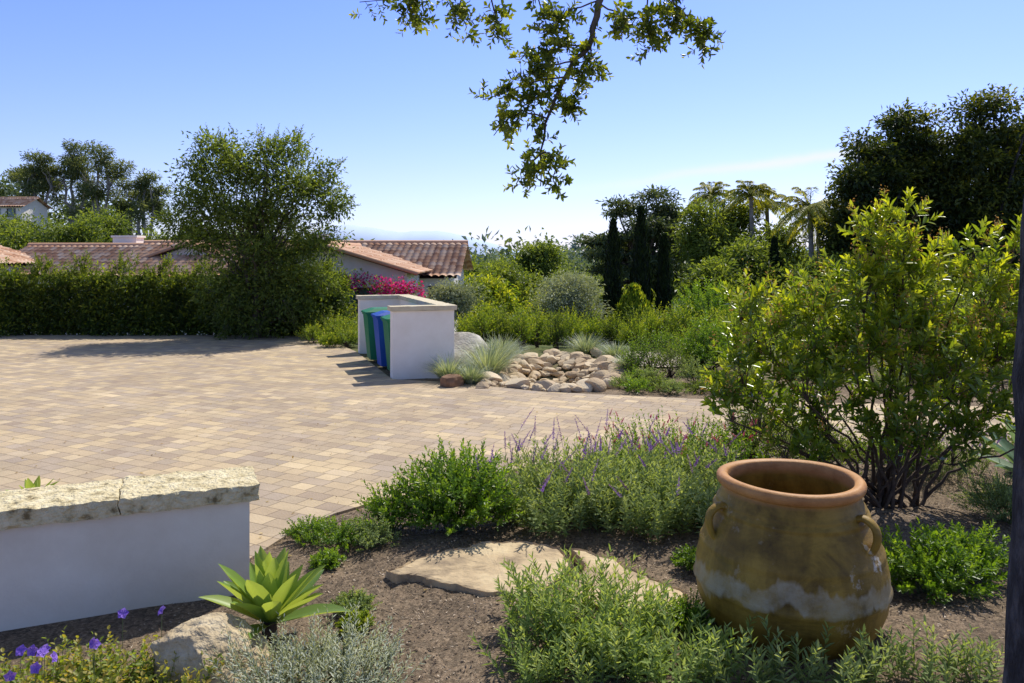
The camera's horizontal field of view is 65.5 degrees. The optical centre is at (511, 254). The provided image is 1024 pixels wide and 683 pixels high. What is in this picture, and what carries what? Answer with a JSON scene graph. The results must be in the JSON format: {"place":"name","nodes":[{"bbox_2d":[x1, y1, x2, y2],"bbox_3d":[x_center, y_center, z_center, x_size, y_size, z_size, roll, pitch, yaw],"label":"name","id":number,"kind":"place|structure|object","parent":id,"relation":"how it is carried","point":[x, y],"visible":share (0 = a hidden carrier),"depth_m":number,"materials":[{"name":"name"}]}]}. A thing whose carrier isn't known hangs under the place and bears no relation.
{"place":"outdoors","nodes":[
{"label":"outdoors","id":0,"kind":"place"},
{"bbox_2d":[0,200,46,232],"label":"hill walls","id":1,"kind":"structure","parent":0,"point":[38,206],"depth_m":85.36,"materials":[{"name":"paint"}]},
{"bbox_2d":[0,222,1012,682],"bbox_3d":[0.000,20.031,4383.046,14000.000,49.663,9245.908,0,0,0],"label":"ground","id":2,"kind":"structure","parent":0,"point":[414,600],"depth_m":5.01,"materials":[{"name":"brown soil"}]},
{"bbox_2d":[0,245,34,278],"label":"tiled roof house","id":3,"kind":"structure","parent":2,"relation":"on","point":[18,256],"depth_m":34.17,"materials":[{"name":"tile"}]},
{"bbox_2d":[0,208,60,242],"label":"broadleaf tree","id":4,"kind":"object","parent":2,"relation":"on","point":[29,226],"visible":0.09,"depth_m":66.06,"materials":[{"name":"green plant"}]},
{"bbox_2d":[0,221,61,249],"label":"broadleaf tree","id":5,"kind":"object","parent":2,"relation":"on","point":[20,240],"visible":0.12,"depth_m":58.93,"materials":[{"name":"green plant"}]},
{"bbox_2d":[7,148,75,208],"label":"eucalyptus tree","id":6,"kind":"object","parent":2,"relation":"on","point":[36,185],"visible":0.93,"depth_m":90.64,"materials":[{"name":"green plant"}]},
{"bbox_2d":[33,138,112,223],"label":"eucalyptus tree","id":7,"kind":"object","parent":2,"relation":"on","point":[71,174],"visible":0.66,"depth_m":91.29,"materials":[{"name":"green plant"}]},
{"bbox_2d":[36,208,114,242],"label":"broadleaf tree","id":8,"kind":"object","parent":2,"relation":"on","point":[79,232],"visible":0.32,"depth_m":61.11,"materials":[{"name":"green plant"}]},
{"bbox_2d":[62,139,136,220],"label":"eucalyptus tree","id":9,"kind":"object","parent":2,"relation":"on","point":[103,164],"visible":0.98,"depth_m":90.33,"materials":[{"name":"green plant"}]},
{"bbox_2d":[74,203,135,242],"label":"broadleaf tree","id":10,"kind":"object","parent":2,"relation":"on","point":[116,224],"visible":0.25,"depth_m":74.10,"materials":[{"name":"green plant"}]},
{"bbox_2d":[0,605,224,682],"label":"violet geranium plant","id":11,"kind":"object","parent":2,"relation":"on","point":[109,669],"visible":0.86,"depth_m":3.89,"materials":[{"name":"green plant"}]},
{"bbox_2d":[0,467,259,631],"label":"garden wall","id":12,"kind":"structure","parent":2,"relation":"on","point":[72,551],"depth_m":4.90,"materials":[{"name":"paint"}]},
{"bbox_2d":[111,168,173,236],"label":"eucalyptus tree","id":13,"kind":"object","parent":2,"relation":"on","point":[142,184],"visible":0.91,"depth_m":89.65,"materials":[{"name":"green plant"}]},
{"bbox_2d":[0,248,357,336],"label":"hedge","id":14,"kind":"object","parent":2,"relation":"on","point":[94,305],"visible":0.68,"depth_m":21.55,"materials":[{"name":"green plant"}]},
{"bbox_2d":[150,612,276,682],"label":"boulder","id":15,"kind":"object","parent":2,"relation":"on","point":[189,641],"visible":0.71,"depth_m":3.96,"materials":[{"name":"stone"}]},
{"bbox_2d":[144,122,359,339],"bbox_3d":[-6.860,-0.476,20.999,5.623,6.092,3.367,0,0,0],"label":"leafy tree","id":16,"kind":"object","parent":2,"relation":"on","point":[255,275],"visible":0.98,"depth_m":20.62,"materials":[{"name":"green plant"}]},
{"bbox_2d":[199,546,351,649],"bbox_3d":[-1.346,1.945,4.534,0.753,0.550,0.703,0,0,-36],"label":"agave plant","id":17,"kind":"object","parent":2,"relation":"on","point":[268,590],"visible":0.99,"depth_m":4.46,"materials":[{"name":"green plant"}]},
{"bbox_2d":[113,268,463,334],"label":"walls","id":18,"kind":"structure","parent":2,"relation":"on","point":[427,280],"depth_m":29.10,"materials":[{"name":"white paint"}]},
{"bbox_2d":[88,240,472,275],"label":"roof","id":19,"kind":"structure","parent":18,"relation":"on","point":[446,257],"depth_m":31.58,"materials":[{"name":"tile"}]},
{"bbox_2d":[279,514,334,546],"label":"ground cover plant","id":20,"kind":"object","parent":2,"relation":"on","point":[303,529],"visible":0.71,"depth_m":6.09,"materials":[{"name":"green plant"}]},
{"bbox_2d":[199,600,431,682],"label":"silver lavender plant","id":21,"kind":"object","parent":2,"relation":"on","point":[289,667],"visible":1,"depth_m":4.01,"materials":[{"name":"green plant"}]},
{"bbox_2d":[308,546,346,569],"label":"ground cover plant","id":22,"kind":"object","parent":2,"relation":"on","point":[330,558],"visible":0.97,"depth_m":5.55,"materials":[{"name":"green plant"}]},
{"bbox_2d":[298,515,370,552],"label":"ground cover plant","id":23,"kind":"object","parent":2,"relation":"on","point":[337,534],"visible":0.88,"depth_m":5.93,"materials":[{"name":"green plant"}]},
{"bbox_2d":[243,247,427,344],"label":"front wing walls","id":24,"kind":"structure","parent":2,"relation":"on","point":[350,263],"depth_m":25.40,"materials":[{"name":"white paint"}]},
{"bbox_2d":[233,241,432,275],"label":"front wing roof","id":25,"kind":"structure","parent":24,"relation":"on","point":[359,250],"depth_m":26.67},
{"bbox_2d":[284,616,403,674],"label":"silver lavender plant","id":26,"kind":"object","parent":2,"relation":"on","point":[373,638],"visible":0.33,"depth_m":4.32,"materials":[{"name":"green plant"}]},
{"bbox_2d":[334,609,376,636],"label":"ground cover plant","id":27,"kind":"object","parent":2,"relation":"on","point":[362,617],"visible":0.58,"depth_m":4.68,"materials":[{"name":"green plant"}]},
{"bbox_2d":[329,586,382,615],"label":"ground cover plant","id":28,"kind":"object","parent":2,"relation":"on","point":[344,600],"visible":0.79,"depth_m":4.95,"materials":[{"name":"green plant"}]},
{"bbox_2d":[316,268,427,316],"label":"bougainvillea vine","id":29,"kind":"object","parent":2,"relation":"on","point":[402,287],"visible":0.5,"depth_m":24.33,"materials":[{"name":"pink plant"}]},
{"bbox_2d":[343,512,401,551],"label":"ground cover plant","id":30,"kind":"object","parent":2,"relation":"on","point":[372,537],"visible":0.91,"depth_m":5.92,"materials":[{"name":"green plant"}]},
{"bbox_2d":[361,307,386,359],"bbox_3d":[-2.667,1.635,16.397,0.788,1.085,0.620,0,0,-19],"label":"trash bin","id":31,"kind":"object","parent":2,"relation":"on","point":[369,335],"visible":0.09,"depth_m":16.10,"materials":[{"name":"green plastic"}]},
{"bbox_2d":[371,310,389,365],"bbox_3d":[-2.300,1.635,15.466,0.788,1.085,0.620,0,0,-19],"label":"trash bin","id":32,"kind":"object","parent":2,"relation":"on","point":[379,340],"visible":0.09,"depth_m":15.17,"materials":[{"name":"blue plastic"}]},
{"bbox_2d":[351,472,428,532],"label":"leafy green bush","id":33,"kind":"object","parent":2,"relation":"on","point":[375,506],"visible":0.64,"depth_m":6.24,"materials":[{"name":"green plant"}]},
{"bbox_2d":[0,170,816,284],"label":"distant trees","id":34,"kind":"object","parent":2,"relation":"on","point":[8,190],"visible":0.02,"depth_m":108.54,"materials":[{"name":"green plant"}]},
{"bbox_2d":[420,348,474,378],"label":"ornamental grass","id":35,"kind":"object","parent":2,"relation":"on","point":[443,370],"depth_m":13.74,"materials":[{"name":"plant"}]},
{"bbox_2d":[371,435,533,536],"bbox_3d":[-0.471,1.852,6.348,1.255,0.837,1.236,0,0,28],"label":"leafy green bush","id":36,"kind":"object","parent":2,"relation":"on","point":[444,501],"visible":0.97,"depth_m":6.17,"materials":[{"name":"green plant"}]},
{"bbox_2d":[422,275,490,327],"bbox_3d":[-1.895,1.815,25.081,2.002,2.338,2.451,0,0,-28],"label":"olive tree","id":37,"kind":"object","parent":2,"relation":"on","point":[454,294],"visible":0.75,"depth_m":24.64,"materials":[{"name":"green plant"}]},
{"bbox_2d":[134,226,788,302],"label":"distant trees","id":38,"kind":"object","parent":2,"relation":"on","point":[517,244],"visible":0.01,"depth_m":137.46,"materials":[{"name":"green plant"}]},
{"bbox_2d":[447,360,493,384],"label":"ornamental grass","id":39,"kind":"object","parent":2,"relation":"on","point":[470,376],"depth_m":13.41,"materials":[{"name":"plant"}]},
{"bbox_2d":[454,332,489,366],"bbox_3d":[-1.012,2.054,16.537,1.119,0.879,0.806,0,0,0],"label":"boulder","id":40,"kind":"object","parent":2,"relation":"on","point":[461,339],"visible":0.38,"depth_m":16.43,"materials":[{"name":"stone"}]},
{"bbox_2d":[385,541,573,597],"bbox_3d":[-0.164,2.220,5.589,1.161,0.160,0.942,0,0,24],"label":"flagstone","id":41,"kind":"object","parent":2,"relation":"on","point":[475,569],"visible":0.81,"depth_m":5.48,"materials":[{"name":"beige stone"}]},
{"bbox_2d":[458,290,507,340],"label":"upright shrub","id":42,"kind":"object","parent":2,"relation":"on","point":[483,330],"visible":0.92,"depth_m":19.92,"materials":[{"name":"green plant"}]},
{"bbox_2d":[464,272,510,315],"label":"broadleaf tree","id":43,"kind":"object","parent":2,"relation":"on","point":[487,300],"visible":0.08,"depth_m":43.50,"materials":[{"name":"green plant"}]},
{"bbox_2d":[454,335,533,374],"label":"ornamental grass","id":44,"kind":"object","parent":2,"relation":"on","point":[496,367],"depth_m":14.89,"materials":[{"name":"plant"}]},
{"bbox_2d":[464,269,527,319],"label":"broadleaf tree","id":45,"kind":"object","parent":2,"relation":"on","point":[497,288],"visible":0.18,"depth_m":46.62,"materials":[{"name":"green plant"}]},
{"bbox_2d":[478,252,538,314],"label":"broadleaf tree","id":46,"kind":"object","parent":2,"relation":"on","point":[505,271],"visible":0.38,"depth_m":59.04,"materials":[{"name":"green plant"}]},
{"bbox_2d":[502,302,545,347],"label":"upright shrub","id":47,"kind":"object","parent":2,"relation":"on","point":[524,329],"visible":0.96,"depth_m":20.09,"materials":[{"name":"green plant"}]},
{"bbox_2d":[506,232,573,280],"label":"broadleaf tree","id":48,"kind":"object","parent":2,"relation":"on","point":[544,256],"visible":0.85,"depth_m":98.91,"materials":[{"name":"green plant"}]},
{"bbox_2d":[476,347,627,392],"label":"creek bed rocks","id":49,"kind":"object","parent":2,"relation":"on","point":[580,375],"visible":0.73,"depth_m":16.15,"materials":[{"name":"stone"}]},
{"bbox_2d":[288,229,816,274],"bbox_3d":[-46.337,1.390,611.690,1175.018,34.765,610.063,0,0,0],"label":"distant trees","id":50,"kind":"object","parent":2,"relation":"on","point":[573,246],"visible":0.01,"depth_m":380.11,"materials":[{"name":"green plant"}]},
{"bbox_2d":[534,306,576,349],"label":"upright shrub","id":51,"kind":"object","parent":2,"relation":"on","point":[557,334],"visible":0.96,"depth_m":19.59,"materials":[{"name":"green plant"}]},
{"bbox_2d":[475,419,638,538],"bbox_3d":[0.313,1.856,6.586,1.441,0.784,1.340,0,0,-29],"label":"purple sage plant","id":52,"kind":"object","parent":2,"relation":"on","point":[558,496],"visible":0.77,"depth_m":6.36,"materials":[{"name":"green plant"}]},
{"bbox_2d":[469,603,651,682],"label":"sage plant","id":53,"kind":"object","parent":2,"relation":"on","point":[558,659],"visible":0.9,"depth_m":4.09,"materials":[{"name":"green plant"}]},
{"bbox_2d":[527,268,614,342],"bbox_3d":[2.063,1.919,28.603,3.169,2.921,3.580,0,0,0],"label":"olive tree","id":54,"kind":"object","parent":2,"relation":"on","point":[570,290],"visible":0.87,"depth_m":27.97,"materials":[{"name":"green plant"}]},
{"bbox_2d":[493,544,675,661],"bbox_3d":[0.414,1.992,4.547,1.058,0.500,0.932,0,0,0],"label":"sage plant","id":55,"kind":"object","parent":2,"relation":"on","point":[547,606],"visible":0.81,"depth_m":4.55,"materials":[{"name":"green plant"}]},
{"bbox_2d":[506,408,685,492],"bbox_3d":[0.775,1.835,7.291,1.672,0.834,1.194,0,0,0],"label":"purple sage plant","id":56,"kind":"object","parent":2,"relation":"on","point":[554,450],"visible":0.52,"depth_m":7.28,"materials":[{"name":"green plant"}]},
{"bbox_2d":[591,311,627,347],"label":"upright shrub","id":57,"kind":"object","parent":2,"relation":"on","point":[612,334],"visible":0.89,"depth_m":20.35,"materials":[{"name":"green plant"}]},
{"bbox_2d":[602,217,625,321],"bbox_3d":[4.188,1.158,33.000,0.940,5.510,1.006,0,0,39],"label":"italian cypress tree","id":58,"kind":"object","parent":2,"relation":"on","point":[613,282],"visible":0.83,"depth_m":32.77,"materials":[{"name":"green plant"}]},
{"bbox_2d":[562,548,687,624],"bbox_3d":[0.744,2.223,5.302,0.854,0.154,0.970,0,0,12],"label":"flagstone","id":59,"kind":"object","parent":2,"relation":"on","point":[589,555],"visible":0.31,"depth_m":5.37,"materials":[{"name":"beige stone"}]},
{"bbox_2d":[565,183,690,302],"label":"cedar tree","id":60,"kind":"object","parent":2,"relation":"on","point":[662,218],"visible":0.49,"depth_m":58.88,"materials":[{"name":"green plant"}]},
{"bbox_2d":[613,282,654,344],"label":"conical topiary shrub","id":61,"kind":"object","parent":2,"relation":"on","point":[634,295],"visible":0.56,"depth_m":28.67,"materials":[{"name":"green plant"}]},
{"bbox_2d":[560,433,719,543],"bbox_3d":[1.060,1.893,6.530,1.212,0.673,1.299,0,0,-13],"label":"purple sage plant","id":62,"kind":"object","parent":2,"relation":"on","point":[659,495],"visible":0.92,"depth_m":6.25,"materials":[{"name":"green plant"}]},
{"bbox_2d":[628,204,653,344],"bbox_3d":[5.351,0.906,33.013,1.085,6.033,1.074,0,0,41],"label":"italian cypress tree","id":63,"kind":"object","parent":2,"relation":"on","point":[641,274],"visible":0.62,"depth_m":32.77,"materials":[{"name":"green plant"}]},
{"bbox_2d":[618,316,691,371],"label":"garden shrub","id":64,"kind":"object","parent":2,"relation":"on","point":[651,349],"visible":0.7,"depth_m":14.91,"materials":[{"name":"green plant"}]},
{"bbox_2d":[652,232,673,341],"bbox_3d":[6.308,1.482,32.979,0.900,4.880,0.937,0,0,-23],"label":"italian cypress tree","id":65,"kind":"object","parent":2,"relation":"on","point":[663,287],"visible":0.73,"depth_m":32.79,"materials":[{"name":"green plant"}]},
{"bbox_2d":[573,589,758,682],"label":"sage plant","id":66,"kind":"object","parent":2,"relation":"on","point":[659,651],"visible":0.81,"depth_m":4.10,"materials":[{"name":"green plant"}]},
{"bbox_2d":[637,336,702,377],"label":"garden shrub","id":67,"kind":"object","parent":2,"relation":"on","point":[664,360],"visible":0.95,"depth_m":14.49,"materials":[{"name":"green plant"}]},
{"bbox_2d":[614,414,741,501],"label":"purple sage plant","id":68,"kind":"object","parent":2,"relation":"on","point":[704,471],"visible":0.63,"depth_m":7.24,"materials":[{"name":"green plant"}]},
{"bbox_2d":[660,295,702,341],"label":"upright shrub","id":69,"kind":"object","parent":2,"relation":"on","point":[676,324],"visible":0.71,"depth_m":20.18,"materials":[{"name":"green plant"}]},
{"bbox_2d":[670,544,696,570],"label":"ground cover plant","id":70,"kind":"object","parent":2,"relation":"on","point":[686,557],"visible":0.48,"depth_m":5.46,"materials":[{"name":"green plant"}]},
{"bbox_2d":[348,0,1023,682],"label":"oak tree","id":71,"kind":"object","parent":2,"relation":"on","point":[546,66],"visible":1,"depth_m":3.47,"materials":[{"name":"green plant"}]},
{"bbox_2d":[605,405,777,476],"bbox_3d":[1.819,1.933,8.109,1.751,0.638,1.329,0,0,0],"label":"plant","id":72,"kind":"object","parent":2,"relation":"on","point":[712,450],"visible":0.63,"depth_m":8.13,"materials":[{"name":"green plant"}]},
{"bbox_2d":[668,586,718,634],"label":"ground cover plant","id":73,"kind":"object","parent":2,"relation":"on","point":[683,605],"visible":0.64,"depth_m":4.69,"materials":[{"name":"green plant"}]},
{"bbox_2d":[665,189,747,274],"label":"broadleaf tree","id":74,"kind":"object","parent":2,"relation":"on","point":[699,242],"visible":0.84,"depth_m":51.15,"materials":[{"name":"green plant"}]},
{"bbox_2d":[668,310,746,370],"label":"garden shrub","id":75,"kind":"object","parent":2,"relation":"on","point":[701,353],"visible":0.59,"depth_m":15.20,"materials":[{"name":"green plant"}]},
{"bbox_2d":[660,276,755,333],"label":"garden shrub","id":76,"kind":"object","parent":2,"relation":"on","point":[696,305],"visible":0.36,"depth_m":21.26,"materials":[{"name":"green plant"}]},
{"bbox_2d":[678,181,741,221],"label":"palm tree","id":77,"kind":"object","parent":2,"relation":"on","point":[713,190],"visible":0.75,"depth_m":55.54,"materials":[{"name":"green plant"}]},
{"bbox_2d":[669,451,767,532],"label":"purple sage plant","id":78,"kind":"object","parent":2,"relation":"on","point":[707,502],"visible":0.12,"depth_m":6.33,"materials":[{"name":"green plant"}]},
{"bbox_2d":[673,255,768,314],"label":"broadleaf tree","id":79,"kind":"object","parent":2,"relation":"on","point":[711,270],"visible":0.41,"depth_m":41.16,"materials":[{"name":"green plant"}]},
{"bbox_2d":[688,190,764,264],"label":"broadleaf tree","id":80,"kind":"object","parent":2,"relation":"on","point":[740,215],"visible":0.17,"depth_m":53.34,"materials":[{"name":"green plant"}]},
{"bbox_2d":[701,391,795,458],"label":"garden shrub","id":81,"kind":"object","parent":2,"relation":"on","point":[735,428],"visible":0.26,"depth_m":8.56,"materials":[{"name":"green plant"}]},
{"bbox_2d":[720,179,779,244],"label":"palm tree","id":82,"kind":"object","parent":2,"relation":"on","point":[750,193],"visible":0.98,"depth_m":51.87,"materials":[{"name":"green plant"}]},
{"bbox_2d":[715,226,800,302],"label":"broadleaf tree","id":83,"kind":"object","parent":2,"relation":"on","point":[756,256],"visible":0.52,"depth_m":43.26,"materials":[{"name":"green plant"}]},
{"bbox_2d":[745,188,798,232],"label":"palm tree","id":84,"kind":"object","parent":2,"relation":"on","point":[776,207],"visible":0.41,"depth_m":54.76,"materials":[{"name":"green plant"}]},
{"bbox_2d":[740,218,815,299],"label":"broadleaf tree","id":85,"kind":"object","parent":2,"relation":"on","point":[782,233],"visible":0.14,"depth_m":51.06,"materials":[{"name":"green plant"}]},
{"bbox_2d":[692,615,891,682],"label":"sage plant","id":86,"kind":"object","parent":2,"relation":"on","point":[756,674],"visible":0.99,"depth_m":3.97,"materials":[{"name":"green plant"}]},
{"bbox_2d":[693,458,892,661],"bbox_3d":[1.655,1.786,4.750,1.123,0.960,1.117,0,0,0],"label":"terracotta urn","id":87,"kind":"object","parent":2,"relation":"on","point":[790,547],"visible":0.95,"depth_m":4.36,"materials":[{"name":"ceramic"}]},
{"bbox_2d":[770,186,846,262],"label":"palm tree","id":88,"kind":"object","parent":2,"relation":"on","point":[804,208],"visible":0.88,"depth_m":45.68,"materials":[{"name":"green plant"}]},
{"bbox_2d":[747,406,886,474],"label":"garden shrub","id":89,"kind":"object","parent":2,"relation":"on","point":[835,434],"visible":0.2,"depth_m":7.79,"materials":[{"name":"green plant"}]},
{"bbox_2d":[778,245,874,296],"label":"broadleaf tree","id":90,"kind":"object","parent":2,"relation":"on","point":[812,267],"visible":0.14,"depth_m":41.81,"materials":[{"name":"green plant"}]},
{"bbox_2d":[699,184,1021,508],"bbox_3d":[3.352,0.816,6.906,3.608,2.900,1.452,0,0,0],"label":"yellow green shrub","id":91,"kind":"object","parent":2,"relation":"on","point":[910,312],"visible":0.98,"depth_m":6.77,"materials":[{"name":"green plant"}]},
{"bbox_2d":[810,121,923,297],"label":"evergreen tree","id":92,"kind":"object","parent":2,"relation":"on","point":[859,180],"visible":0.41,"depth_m":43.96,"materials":[{"name":"green plant"}]},
{"bbox_2d":[748,261,1018,344],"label":"background shrubs","id":93,"kind":"object","parent":2,"relation":"on","point":[977,297],"visible":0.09,"depth_m":28.96,"materials":[{"name":"green plant"}]},
{"bbox_2d":[865,97,972,340],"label":"evergreen tree","id":94,"kind":"object","parent":2,"relation":"on","point":[909,135],"visible":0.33,"depth_m":44.73,"materials":[{"name":"green plant"}]},
{"bbox_2d":[850,614,1004,682],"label":"sage plant","id":95,"kind":"object","parent":2,"relation":"on","point":[929,668],"visible":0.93,"depth_m":4.04,"materials":[{"name":"green plant"}]},
{"bbox_2d":[879,517,1006,604],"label":"leafy green bush","id":96,"kind":"object","parent":2,"relation":"on","point":[945,572],"visible":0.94,"depth_m":5.15,"materials":[{"name":"green plant"}]},
{"bbox_2d":[898,425,1007,481],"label":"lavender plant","id":97,"kind":"object","parent":2,"relation":"on","point":[961,471],"visible":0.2,"depth_m":7.85,"materials":[{"name":"green plant"}]},
{"bbox_2d":[913,519,1009,580],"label":"leafy green bush","id":98,"kind":"object","parent":2,"relation":"on","point":[991,562],"visible":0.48,"depth_m":5.42,"materials":[{"name":"green plant"}]},
{"bbox_2d":[926,83,1023,272],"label":"evergreen tree","id":99,"kind":"object","parent":2,"relation":"on","point":[978,148],"visible":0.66,"depth_m":43.76,"materials":[{"name":"green plant"}]},
{"bbox_2d":[942,467,1012,524],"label":"gray green shrub","id":100,"kind":"object","parent":2,"relation":"on","point":[998,503],"visible":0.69,"depth_m":6.59,"materials":[{"name":"green plant"}]},
{"bbox_2d":[976,418,1014,471],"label":"agave plant","id":101,"kind":"object","parent":2,"relation":"on","point":[1005,446],"visible":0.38,"depth_m":7.63,"materials":[{"name":"plant"}]},
{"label":"main walls","id":102,"kind":"object","parent":2,"relation":"on","visible":0},
{"bbox_2d":[10,243,142,274],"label":"roof","id":103,"kind":"structure","parent":102,"relation":"on","point":[102,253],"depth_m":35.92,"materials":[{"name":"tile"}]},
{"bbox_2d":[0,335,1014,560],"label":"paved driveway","id":104,"kind":"structure","parent":0,"point":[279,391],"depth_m":10.72,"materials":[{"name":"beige stone"}]},
{"bbox_2d":[356,294,456,378],"bbox_3d":[-2.249,1.703,16.135,1.218,1.594,4.226,0,0,-19],"label":"trash enclosure","id":105,"kind":"object","parent":104,"relation":"on","point":[421,330],"visible":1,"depth_m":14.21,"materials":[{"name":"white paint"}]},
{"bbox_2d":[0,0,1023,251],"label":"sky","id":106,"kind":"structure","parent":0,"point":[772,107],"materials":[{"name":"blue"}]},
{"bbox_2d":[289,225,815,257],"bbox_3d":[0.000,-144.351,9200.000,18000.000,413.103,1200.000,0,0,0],"label":"distant hills","id":107,"kind":"structure","parent":0,"point":[366,233],"depth_m":9122.54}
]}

